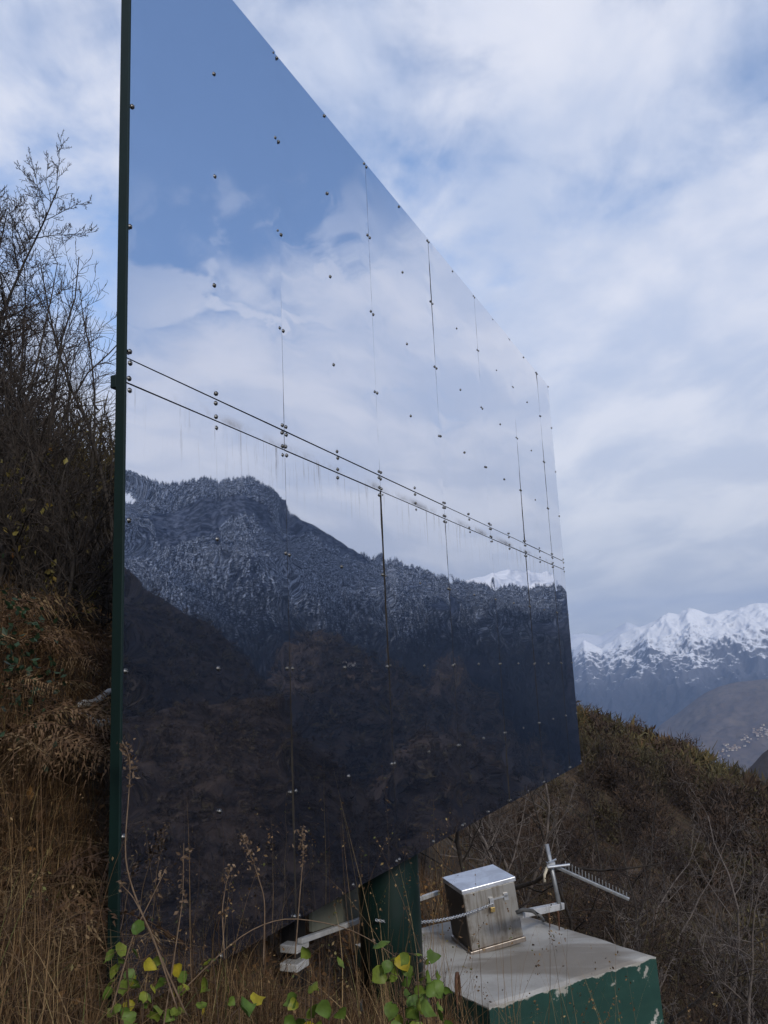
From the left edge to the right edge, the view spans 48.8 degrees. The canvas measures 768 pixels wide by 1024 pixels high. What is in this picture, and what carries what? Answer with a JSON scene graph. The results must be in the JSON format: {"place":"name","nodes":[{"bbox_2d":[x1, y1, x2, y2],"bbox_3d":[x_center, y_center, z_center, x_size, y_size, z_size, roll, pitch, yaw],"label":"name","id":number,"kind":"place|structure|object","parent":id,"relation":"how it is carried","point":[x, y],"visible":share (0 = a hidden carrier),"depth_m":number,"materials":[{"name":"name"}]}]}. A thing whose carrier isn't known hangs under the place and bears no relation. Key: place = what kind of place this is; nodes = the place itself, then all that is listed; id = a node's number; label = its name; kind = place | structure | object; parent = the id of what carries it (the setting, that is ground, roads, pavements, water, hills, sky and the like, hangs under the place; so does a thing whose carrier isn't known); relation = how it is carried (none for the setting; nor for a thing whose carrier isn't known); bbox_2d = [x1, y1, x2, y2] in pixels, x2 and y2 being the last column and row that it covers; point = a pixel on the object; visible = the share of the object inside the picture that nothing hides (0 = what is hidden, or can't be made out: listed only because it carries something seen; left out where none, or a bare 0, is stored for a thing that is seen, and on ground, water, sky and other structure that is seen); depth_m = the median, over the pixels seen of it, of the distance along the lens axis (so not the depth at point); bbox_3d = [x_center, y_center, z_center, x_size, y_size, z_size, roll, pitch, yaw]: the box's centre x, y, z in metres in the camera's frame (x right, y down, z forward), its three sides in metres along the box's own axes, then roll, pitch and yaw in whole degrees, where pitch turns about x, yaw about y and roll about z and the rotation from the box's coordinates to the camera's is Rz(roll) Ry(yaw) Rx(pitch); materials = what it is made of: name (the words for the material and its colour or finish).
{"place":"outdoors","nodes":[
{"label":"outdoors","id":0,"kind":"place"},
{"bbox_2d":[0,547,767,1023],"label":"ground","id":1,"kind":"structure","parent":0,"point":[432,853],"depth_m":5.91,"materials":[{"name":"plant"}]},
{"bbox_2d":[0,613,61,634],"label":"bracken fern","id":2,"kind":"object","parent":1,"relation":"on","point":[33,621],"visible":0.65,"depth_m":4.47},
{"bbox_2d":[0,347,62,568],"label":"shrub","id":3,"kind":"object","parent":1,"relation":"on","point":[22,437],"visible":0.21,"depth_m":8.02,"materials":[{"name":"brown plant"}]},
{"bbox_2d":[1,660,66,698],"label":"bracken fern","id":4,"kind":"object","parent":1,"relation":"on","point":[44,678],"visible":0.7,"depth_m":4.09,"materials":[{"name":"plant"}]},
{"bbox_2d":[0,591,75,618],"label":"bracken fern","id":5,"kind":"object","parent":1,"relation":"on","point":[54,604],"visible":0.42,"depth_m":5.50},
{"bbox_2d":[3,594,77,620],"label":"bracken fern","id":6,"kind":"object","parent":1,"relation":"on","point":[46,605],"visible":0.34,"depth_m":5.26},
{"bbox_2d":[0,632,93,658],"bbox_3d":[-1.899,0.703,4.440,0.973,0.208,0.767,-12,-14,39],"label":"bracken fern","id":7,"kind":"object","parent":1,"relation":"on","point":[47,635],"visible":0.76,"depth_m":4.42,"materials":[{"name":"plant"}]},
{"bbox_2d":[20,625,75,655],"bbox_3d":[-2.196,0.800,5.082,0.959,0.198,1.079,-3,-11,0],"label":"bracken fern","id":8,"kind":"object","parent":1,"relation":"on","point":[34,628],"visible":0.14,"depth_m":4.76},
{"bbox_2d":[0,188,97,499],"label":"alder tree","id":9,"kind":"object","parent":1,"relation":"on","point":[11,260],"visible":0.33,"depth_m":10.43,"materials":[{"name":"brown plant"}]},
{"bbox_2d":[0,129,98,429],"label":"alder tree","id":10,"kind":"object","parent":1,"relation":"on","point":[10,295],"visible":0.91,"depth_m":8.39,"materials":[{"name":"brown plant"}]},
{"bbox_2d":[0,580,104,630],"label":"bracken fern","id":11,"kind":"object","parent":1,"relation":"on","point":[41,602],"visible":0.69,"depth_m":4.95,"materials":[{"name":"plant"}]},
{"bbox_2d":[0,721,105,761],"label":"bracken fern","id":12,"kind":"object","parent":1,"relation":"on","point":[15,735],"visible":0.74,"depth_m":3.50,"materials":[{"name":"plant"}]},
{"bbox_2d":[0,818,108,915],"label":"bracken fern","id":13,"kind":"object","parent":1,"relation":"on","point":[61,871],"visible":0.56,"depth_m":3.21,"materials":[{"name":"plant"}]},
{"bbox_2d":[0,554,108,823],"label":"ivy","id":14,"kind":"object","parent":1,"relation":"on","point":[17,644],"visible":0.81,"depth_m":4.16,"materials":[{"name":"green plant"}]},
{"bbox_2d":[0,733,109,778],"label":"bracken fern","id":15,"kind":"object","parent":1,"relation":"on","point":[44,741],"visible":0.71,"depth_m":3.63,"materials":[{"name":"plant"}]},
{"bbox_2d":[0,674,110,720],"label":"bracken fern","id":16,"kind":"object","parent":1,"relation":"on","point":[59,684],"visible":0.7,"depth_m":4.16,"materials":[{"name":"plant"}]},
{"bbox_2d":[0,697,110,730],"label":"bracken fern","id":17,"kind":"object","parent":1,"relation":"on","point":[52,705],"visible":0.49,"depth_m":4.12,"materials":[{"name":"plant"}]},
{"bbox_2d":[0,726,110,762],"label":"bracken fern","id":18,"kind":"object","parent":1,"relation":"on","point":[99,734],"visible":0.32,"depth_m":3.96,"materials":[{"name":"plant"}]},
{"bbox_2d":[0,715,110,758],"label":"bracken fern","id":19,"kind":"object","parent":1,"relation":"on","point":[68,723],"visible":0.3,"depth_m":3.86,"materials":[{"name":"plant"}]},
{"bbox_2d":[0,355,112,597],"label":"autumn bush","id":20,"kind":"object","parent":1,"relation":"on","point":[9,534],"visible":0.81,"depth_m":6.03,"materials":[{"name":"brown plant"}]},
{"bbox_2d":[0,487,112,656],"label":"autumn bush","id":21,"kind":"object","parent":1,"relation":"on","point":[104,600],"visible":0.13,"depth_m":6.51,"materials":[{"name":"brown plant"}]},
{"bbox_2d":[2,646,110,672],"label":"bracken fern","id":22,"kind":"object","parent":1,"relation":"on","point":[28,657],"visible":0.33,"depth_m":4.88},
{"bbox_2d":[0,275,113,620],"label":"autumn bush","id":23,"kind":"object","parent":1,"relation":"on","point":[49,477],"visible":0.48,"depth_m":6.60,"materials":[{"name":"brown plant"}]},
{"bbox_2d":[0,461,113,636],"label":"autumn bush","id":24,"kind":"object","parent":1,"relation":"on","point":[82,592],"visible":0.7,"depth_m":5.85,"materials":[{"name":"brown plant"}]},
{"bbox_2d":[6,740,107,784],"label":"bracken fern","id":25,"kind":"object","parent":1,"relation":"on","point":[49,769],"visible":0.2,"depth_m":3.78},
{"bbox_2d":[0,330,114,625],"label":"autumn bush","id":26,"kind":"object","parent":1,"relation":"on","point":[68,539],"visible":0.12,"depth_m":8.86,"materials":[{"name":"brown plant"}]},
{"bbox_2d":[0,346,114,584],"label":"autumn bush","id":27,"kind":"object","parent":1,"relation":"on","point":[85,413],"visible":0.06,"depth_m":11.64,"materials":[{"name":"brown plant"}]},
{"bbox_2d":[0,289,115,473],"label":"autumn bush","id":28,"kind":"object","parent":1,"relation":"on","point":[83,391],"visible":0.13,"depth_m":12.60,"materials":[{"name":"brown plant"}]},
{"bbox_2d":[0,217,115,546],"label":"autumn bush","id":29,"kind":"object","parent":1,"relation":"on","point":[52,439],"visible":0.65,"depth_m":7.22,"materials":[{"name":"brown plant"}]},
{"bbox_2d":[0,283,115,615],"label":"thicket","id":30,"kind":"object","parent":1,"relation":"on","point":[108,459],"visible":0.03,"depth_m":10.42,"materials":[{"name":"plant"}]},
{"bbox_2d":[0,255,116,579],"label":"autumn bush","id":31,"kind":"object","parent":1,"relation":"on","point":[61,399],"visible":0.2,"depth_m":9.21,"materials":[{"name":"brown plant"}]},
{"bbox_2d":[9,699,110,738],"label":"bracken fern","id":32,"kind":"object","parent":1,"relation":"on","point":[76,710],"visible":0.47,"depth_m":3.93,"materials":[{"name":"plant"}]},
{"bbox_2d":[9,616,111,661],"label":"dry grass","id":33,"kind":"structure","parent":1,"relation":"on","point":[78,631],"depth_m":4.58,"materials":[{"name":"plant"}]},
{"bbox_2d":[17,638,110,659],"bbox_3d":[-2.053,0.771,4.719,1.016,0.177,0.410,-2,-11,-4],"label":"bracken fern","id":34,"kind":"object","parent":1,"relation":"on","point":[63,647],"visible":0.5,"depth_m":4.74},
{"bbox_2d":[42,648,85,662],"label":"bracken fern","id":35,"kind":"object","parent":1,"relation":"on","point":[65,655],"visible":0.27,"depth_m":4.76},
{"bbox_2d":[16,237,115,624],"bbox_3d":[-2.865,-0.711,7.892,1.233,3.810,1.158,6,-14,-38],"label":"willow bush","id":36,"kind":"object","parent":1,"relation":"on","point":[92,436],"visible":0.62,"depth_m":7.94,"materials":[{"name":"brown plant"}]},
{"bbox_2d":[22,729,109,800],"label":"bracken fern","id":37,"kind":"object","parent":1,"relation":"on","point":[65,748],"visible":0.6,"depth_m":3.58,"materials":[{"name":"plant"}]},
{"bbox_2d":[26,925,107,961],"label":"bracken fern","id":38,"kind":"object","parent":1,"relation":"on","point":[87,941],"visible":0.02,"depth_m":2.94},
{"bbox_2d":[42,648,101,679],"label":"bracken fern","id":39,"kind":"object","parent":1,"relation":"on","point":[70,661],"visible":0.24,"depth_m":4.65,"materials":[{"name":"plant"}]},
{"bbox_2d":[45,917,105,1023],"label":"bracken fern","id":40,"kind":"object","parent":1,"relation":"on","point":[63,951],"visible":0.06,"depth_m":2.73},
{"bbox_2d":[60,623,111,652],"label":"bracken fern","id":41,"kind":"object","parent":1,"relation":"on","point":[95,626],"visible":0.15,"depth_m":6.05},
{"bbox_2d":[66,639,111,666],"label":"bracken fern","id":42,"kind":"object","parent":1,"relation":"on","point":[104,653],"visible":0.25,"depth_m":5.42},
{"bbox_2d":[72,638,111,663],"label":"bracken fern","id":43,"kind":"object","parent":1,"relation":"on","point":[103,648],"visible":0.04,"depth_m":5.72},
{"bbox_2d":[76,688,110,706],"bbox_3d":[-1.683,1.091,4.902,0.048,0.133,0.316,-9,-13,29],"label":"birch log","id":44,"kind":"object","parent":1,"relation":"on","point":[106,691],"visible":0.34,"depth_m":4.92,"materials":[{"name":"wood"}]},
{"bbox_2d":[83,668,110,690],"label":"bracken fern","id":45,"kind":"object","parent":1,"relation":"on","point":[99,679],"visible":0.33,"depth_m":5.35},
{"bbox_2d":[0,880,197,989],"bbox_3d":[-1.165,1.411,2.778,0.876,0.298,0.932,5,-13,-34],"label":"dry grass","id":46,"kind":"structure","parent":1,"relation":"on","point":[103,921],"depth_m":2.76,"materials":[{"name":"plant"}]},
{"bbox_2d":[87,714,110,727],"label":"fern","id":47,"kind":"object","parent":1,"relation":"on","point":[99,724],"visible":0.13,"depth_m":4.74,"materials":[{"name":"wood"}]},
{"bbox_2d":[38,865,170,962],"bbox_3d":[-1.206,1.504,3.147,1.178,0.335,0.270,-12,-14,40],"label":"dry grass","id":48,"kind":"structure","parent":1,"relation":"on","point":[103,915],"depth_m":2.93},
{"bbox_2d":[102,920,157,1023],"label":"leafy sapling","id":49,"kind":"object","parent":1,"relation":"on","point":[128,974],"visible":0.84,"depth_m":2.38,"materials":[{"name":"green plant"}]},
{"bbox_2d":[110,866,168,1012],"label":"seed stalk","id":50,"kind":"object","parent":1,"relation":"on","point":[156,889],"visible":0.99,"depth_m":2.41,"materials":[{"name":"plant"}]},
{"bbox_2d":[120,975,174,1023],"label":"leafy sapling","id":51,"kind":"object","parent":1,"relation":"on","point":[143,997],"visible":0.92,"depth_m":2.41,"materials":[{"name":"green plant"}]},
{"bbox_2d":[117,880,177,1008],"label":"seed stalk","id":52,"kind":"object","parent":1,"relation":"on","point":[173,997],"visible":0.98,"depth_m":2.39,"materials":[{"name":"plant"}]},
{"bbox_2d":[117,736,186,1014],"bbox_3d":[-0.699,1.053,2.482,0.242,0.772,0.072,-7,-12,23],"label":"seed stalk","id":53,"kind":"object","parent":1,"relation":"on","point":[128,760],"visible":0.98,"depth_m":2.52,"materials":[{"name":"plant"}]},
{"bbox_2d":[150,955,189,1023],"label":"leafy sapling","id":54,"kind":"object","parent":1,"relation":"on","point":[179,974],"visible":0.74,"depth_m":2.45,"materials":[{"name":"green plant"}]},
{"bbox_2d":[163,846,193,1023],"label":"seed stalk","id":55,"kind":"object","parent":1,"relation":"on","point":[182,892],"visible":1,"depth_m":2.49,"materials":[{"name":"plant"}]},
{"bbox_2d":[175,959,235,1023],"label":"leafy sapling","id":56,"kind":"object","parent":1,"relation":"on","point":[204,982],"visible":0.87,"depth_m":2.59,"materials":[{"name":"green plant"}]},
{"bbox_2d":[221,864,236,957],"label":"seed stalk","id":57,"kind":"object","parent":1,"relation":"on","point":[228,876],"visible":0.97,"depth_m":2.89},
{"bbox_2d":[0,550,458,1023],"bbox_3d":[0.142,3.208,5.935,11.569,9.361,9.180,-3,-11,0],"label":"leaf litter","id":58,"kind":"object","parent":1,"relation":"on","point":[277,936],"visible":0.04,"depth_m":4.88,"materials":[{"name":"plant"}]},
{"bbox_2d":[231,992,265,1023],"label":"leafy sapling","id":59,"kind":"object","parent":1,"relation":"on","point":[247,1006],"visible":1,"depth_m":2.05,"materials":[{"name":"green plant"}]},
{"bbox_2d":[234,831,264,964],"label":"seed stalk","id":60,"kind":"object","parent":1,"relation":"on","point":[247,849],"visible":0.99,"depth_m":3.02,"materials":[{"name":"plant"}]},
{"bbox_2d":[164,919,416,1008],"bbox_3d":[-0.278,1.437,2.681,0.810,0.275,0.044,0,-11,-12],"label":"cane","id":61,"kind":"object","parent":1,"relation":"on","point":[415,983],"visible":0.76,"depth_m":2.71,"materials":[{"name":"plant"}]},
{"bbox_2d":[292,825,308,957],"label":"seed stalk","id":62,"kind":"object","parent":1,"relation":"on","point":[302,845],"visible":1,"depth_m":3.13,"materials":[{"name":"plant"}]},
{"bbox_2d":[283,981,346,1023],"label":"leafy sapling","id":63,"kind":"object","parent":1,"relation":"on","point":[322,1008],"visible":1,"depth_m":2.27,"materials":[{"name":"green plant"}]},
{"bbox_2d":[296,946,343,1023],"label":"leafy sapling","id":64,"kind":"object","parent":1,"relation":"on","point":[305,953],"visible":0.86,"depth_m":2.41,"materials":[{"name":"green plant"}]},
{"bbox_2d":[107,0,581,1020],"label":"mirror billboard","id":65,"kind":"object","parent":1,"relation":"on","point":[337,542],"visible":0.98,"depth_m":4.12,"materials":[{"name":"metal"}]},
{"bbox_2d":[297,887,439,943],"bbox_3d":[-0.067,2.644,5.973,0.094,0.583,2.090,-8,-12,25],"label":"metal rail","id":66,"kind":"object","parent":65,"relation":"attached to","point":[323,913],"visible":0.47,"depth_m":5.45,"materials":[{"name":"metal"}]},
{"bbox_2d":[375,903,491,923],"bbox_3d":[0.372,2.687,5.693,0.018,0.265,1.494,-10,-13,33],"label":"cable","id":67,"kind":"object","parent":65,"relation":"attached to","point":[448,918],"visible":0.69,"depth_m":5.80,"materials":[{"name":"metal"}]},
{"bbox_2d":[0,717,719,1023],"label":"tall grass stems","id":68,"kind":"object","parent":1,"relation":"on","point":[183,989],"visible":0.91,"depth_m":2.95,"materials":[{"name":"plant"}]},
{"bbox_2d":[371,941,437,1023],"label":"leafy sapling","id":69,"kind":"object","parent":1,"relation":"on","point":[379,976],"visible":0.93,"depth_m":2.32,"materials":[{"name":"green plant"}]},
{"bbox_2d":[394,949,452,1023],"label":"leafy sapling","id":70,"kind":"object","parent":1,"relation":"on","point":[435,988],"visible":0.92,"depth_m":2.28,"materials":[{"name":"green plant"}]},
{"bbox_2d":[429,786,548,871],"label":"bare shrub","id":71,"kind":"object","parent":1,"relation":"on","point":[480,856],"visible":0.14,"depth_m":13.41,"materials":[{"name":"brown plant"}]},
{"bbox_2d":[471,802,538,900],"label":"bare shrub","id":72,"kind":"object","parent":1,"relation":"on","point":[509,855],"visible":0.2,"depth_m":16.82,"materials":[{"name":"brown plant"}]},
{"bbox_2d":[355,901,663,1023],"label":"concrete plinth","id":73,"kind":"structure","parent":1,"relation":"on","point":[640,971],"depth_m":5.80,"materials":[{"name":"concrete"}]},
{"bbox_2d":[442,864,525,954],"bbox_3d":[0.759,3.036,6.476,0.450,0.470,0.426,-7,-8,-17],"label":"equipment box","id":74,"kind":"object","parent":73,"relation":"on","point":[491,880],"visible":0.95,"depth_m":6.31,"materials":[{"name":"silver metal"}]},
{"bbox_2d":[515,908,544,921],"bbox_3d":[1.101,3.025,6.323,0.178,0.428,1.328,-5,-11,10],"label":"cable","id":75,"kind":"object","parent":74,"relation":"attached to","point":[533,911],"visible":1,"depth_m":5.79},
{"bbox_2d":[517,844,629,917],"bbox_3d":[1.305,2.658,6.109,0.825,0.452,0.347,-1,-11,-9],"label":"antenna","id":76,"kind":"object","parent":73,"relation":"on","point":[558,905],"visible":0.97,"depth_m":6.14,"materials":[{"name":"metal"}]},
{"bbox_2d":[441,769,581,907],"bbox_3d":[1.229,3.941,11.244,2.996,3.581,2.196,-9,-13,29],"label":"bare shrub","id":77,"kind":"object","parent":1,"relation":"on","point":[491,855],"visible":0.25,"depth_m":10.90,"materials":[{"name":"brown plant"}]},
{"bbox_2d":[459,777,643,935],"bbox_3d":[1.904,4.495,11.178,3.319,4.116,1.902,-11,-14,36],"label":"bare shrub","id":78,"kind":"object","parent":1,"relation":"on","point":[562,896],"visible":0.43,"depth_m":10.91,"materials":[{"name":"brown plant"}]},
{"bbox_2d":[420,780,695,924],"bbox_3d":[1.155,3.371,9.745,4.478,2.938,2.508,-6,-12,17],"label":"bare shrub","id":79,"kind":"object","parent":1,"relation":"on","point":[519,886],"visible":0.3,"depth_m":9.18,"materials":[{"name":"brown plant"}]},
{"bbox_2d":[453,695,767,1023],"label":"hillside woods","id":80,"kind":"object","parent":1,"relation":"on","point":[632,741],"visible":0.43,"depth_m":51.63,"materials":[{"name":"plant"}]},
{"bbox_2d":[625,714,647,730],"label":"ridge tree","id":81,"kind":"object","parent":1,"relation":"on","point":[640,720],"visible":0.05,"depth_m":110.90,"materials":[{"name":"green plant"}]},
{"bbox_2d":[539,723,734,962],"bbox_3d":[4.237,6.057,15.006,3.222,4.774,2.491,-3,-11,0],"label":"bare shrub","id":82,"kind":"object","parent":1,"relation":"on","point":[609,900],"visible":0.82,"depth_m":15.04,"materials":[{"name":"brown plant"}]},
{"bbox_2d":[578,803,699,941],"bbox_3d":[8.771,12.290,28.407,6.367,4.881,3.456,2,-12,-25],"label":"bare shrub","id":83,"kind":"object","parent":1,"relation":"on","point":[664,871],"visible":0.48,"depth_m":28.67,"materials":[{"name":"brown plant"}]},
{"bbox_2d":[545,781,767,998],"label":"bare shrub","id":84,"kind":"object","parent":1,"relation":"on","point":[667,889],"visible":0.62,"depth_m":18.36,"materials":[{"name":"brown plant"}]},
{"bbox_2d":[606,790,714,923],"bbox_3d":[5.899,7.926,18.730,2.423,3.732,3.568,-1,-11,-11],"label":"bare shrub","id":85,"kind":"object","parent":1,"relation":"on","point":[641,871],"visible":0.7,"depth_m":18.28,"materials":[{"name":"brown plant"}]},
{"bbox_2d":[562,786,767,1023],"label":"bare shrub","id":86,"kind":"object","parent":1,"relation":"on","point":[690,1005],"visible":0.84,"depth_m":11.49,"materials":[{"name":"brown plant"}]},
{"bbox_2d":[602,908,748,1023],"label":"bare shrub","id":87,"kind":"object","parent":1,"relation":"on","point":[660,974],"visible":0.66,"depth_m":9.38,"materials":[{"name":"brown plant"}]},
{"bbox_2d":[675,733,702,760],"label":"ridge tree","id":88,"kind":"object","parent":1,"relation":"on","point":[693,742],"visible":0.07,"depth_m":94.90,"materials":[{"name":"green plant"}]},
{"bbox_2d":[628,924,767,1023],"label":"bare shrub","id":89,"kind":"object","parent":1,"relation":"on","point":[745,996],"visible":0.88,"depth_m":9.30,"materials":[{"name":"brown plant"}]},
{"bbox_2d":[648,857,749,959],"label":"bare shrub","id":90,"kind":"object","parent":1,"relation":"on","point":[706,907],"visible":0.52,"depth_m":29.16,"materials":[{"name":"brown plant"}]},
{"bbox_2d":[657,828,767,987],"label":"bare shrub","id":91,"kind":"object","parent":1,"relation":"on","point":[752,899],"visible":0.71,"depth_m":22.33,"materials":[{"name":"brown plant"}]},
{"bbox_2d":[659,826,767,1023],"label":"bare shrub","id":92,"kind":"object","parent":1,"relation":"on","point":[759,1007],"visible":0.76,"depth_m":15.45,"materials":[{"name":"brown plant"}]},
{"bbox_2d":[661,819,767,1023],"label":"bare shrub","id":93,"kind":"object","parent":1,"relation":"on","point":[712,991],"visible":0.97,"depth_m":9.27,"materials":[{"name":"brown plant"}]},
{"bbox_2d":[667,760,767,1023],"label":"bare shrub","id":94,"kind":"object","parent":1,"relation":"on","point":[732,1006],"visible":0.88,"depth_m":12.07,"materials":[{"name":"brown plant"}]},
{"bbox_2d":[711,756,727,771],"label":"ridge tree","id":95,"kind":"object","parent":1,"relation":"on","point":[720,763],"visible":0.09,"depth_m":90.09,"materials":[{"name":"green plant"}]},
{"bbox_2d":[683,868,767,1023],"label":"bare shrub","id":96,"kind":"object","parent":1,"relation":"on","point":[751,979],"visible":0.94,"depth_m":9.26,"materials":[{"name":"brown plant"}]},
{"bbox_2d":[699,860,767,1012],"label":"bare shrub","id":97,"kind":"object","parent":1,"relation":"on","point":[763,914],"visible":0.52,"depth_m":21.87,"materials":[{"name":"brown plant"}]},
{"bbox_2d":[0,0,767,635],"label":"sky","id":98,"kind":"structure","parent":0,"point":[594,173],"materials":[{"name":"blue"}]},
{"bbox_2d":[570,622,637,652],"bbox_3d":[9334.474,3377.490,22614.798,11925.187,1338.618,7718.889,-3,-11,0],"label":"snowy mountain","id":99,"kind":"structure","parent":0,"point":[601,641],"depth_m":24475.65,"materials":[{"name":"snow"}]},
{"bbox_2d":[572,603,767,730],"bbox_3d":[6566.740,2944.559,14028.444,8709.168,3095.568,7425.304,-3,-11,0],"label":"snow mountain","id":100,"kind":"structure","parent":0,"point":[661,670],"depth_m":14322.89,"materials":[{"name":"snow"}]},
{"bbox_2d":[653,679,767,771],"bbox_3d":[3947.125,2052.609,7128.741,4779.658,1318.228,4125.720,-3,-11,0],"label":"foothill","id":101,"kind":"structure","parent":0,"point":[731,714],"depth_m":7517.16,"materials":[{"name":"earth"},{"name":"dry grass"},{"name":"rock"}]},
{"bbox_2d":[747,750,767,782],"bbox_3d":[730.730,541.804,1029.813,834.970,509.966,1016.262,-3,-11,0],"label":"wooded hill","id":102,"kind":"structure","parent":0,"point":[762,761],"depth_m":1285.50,"materials":[{"name":"plant"}]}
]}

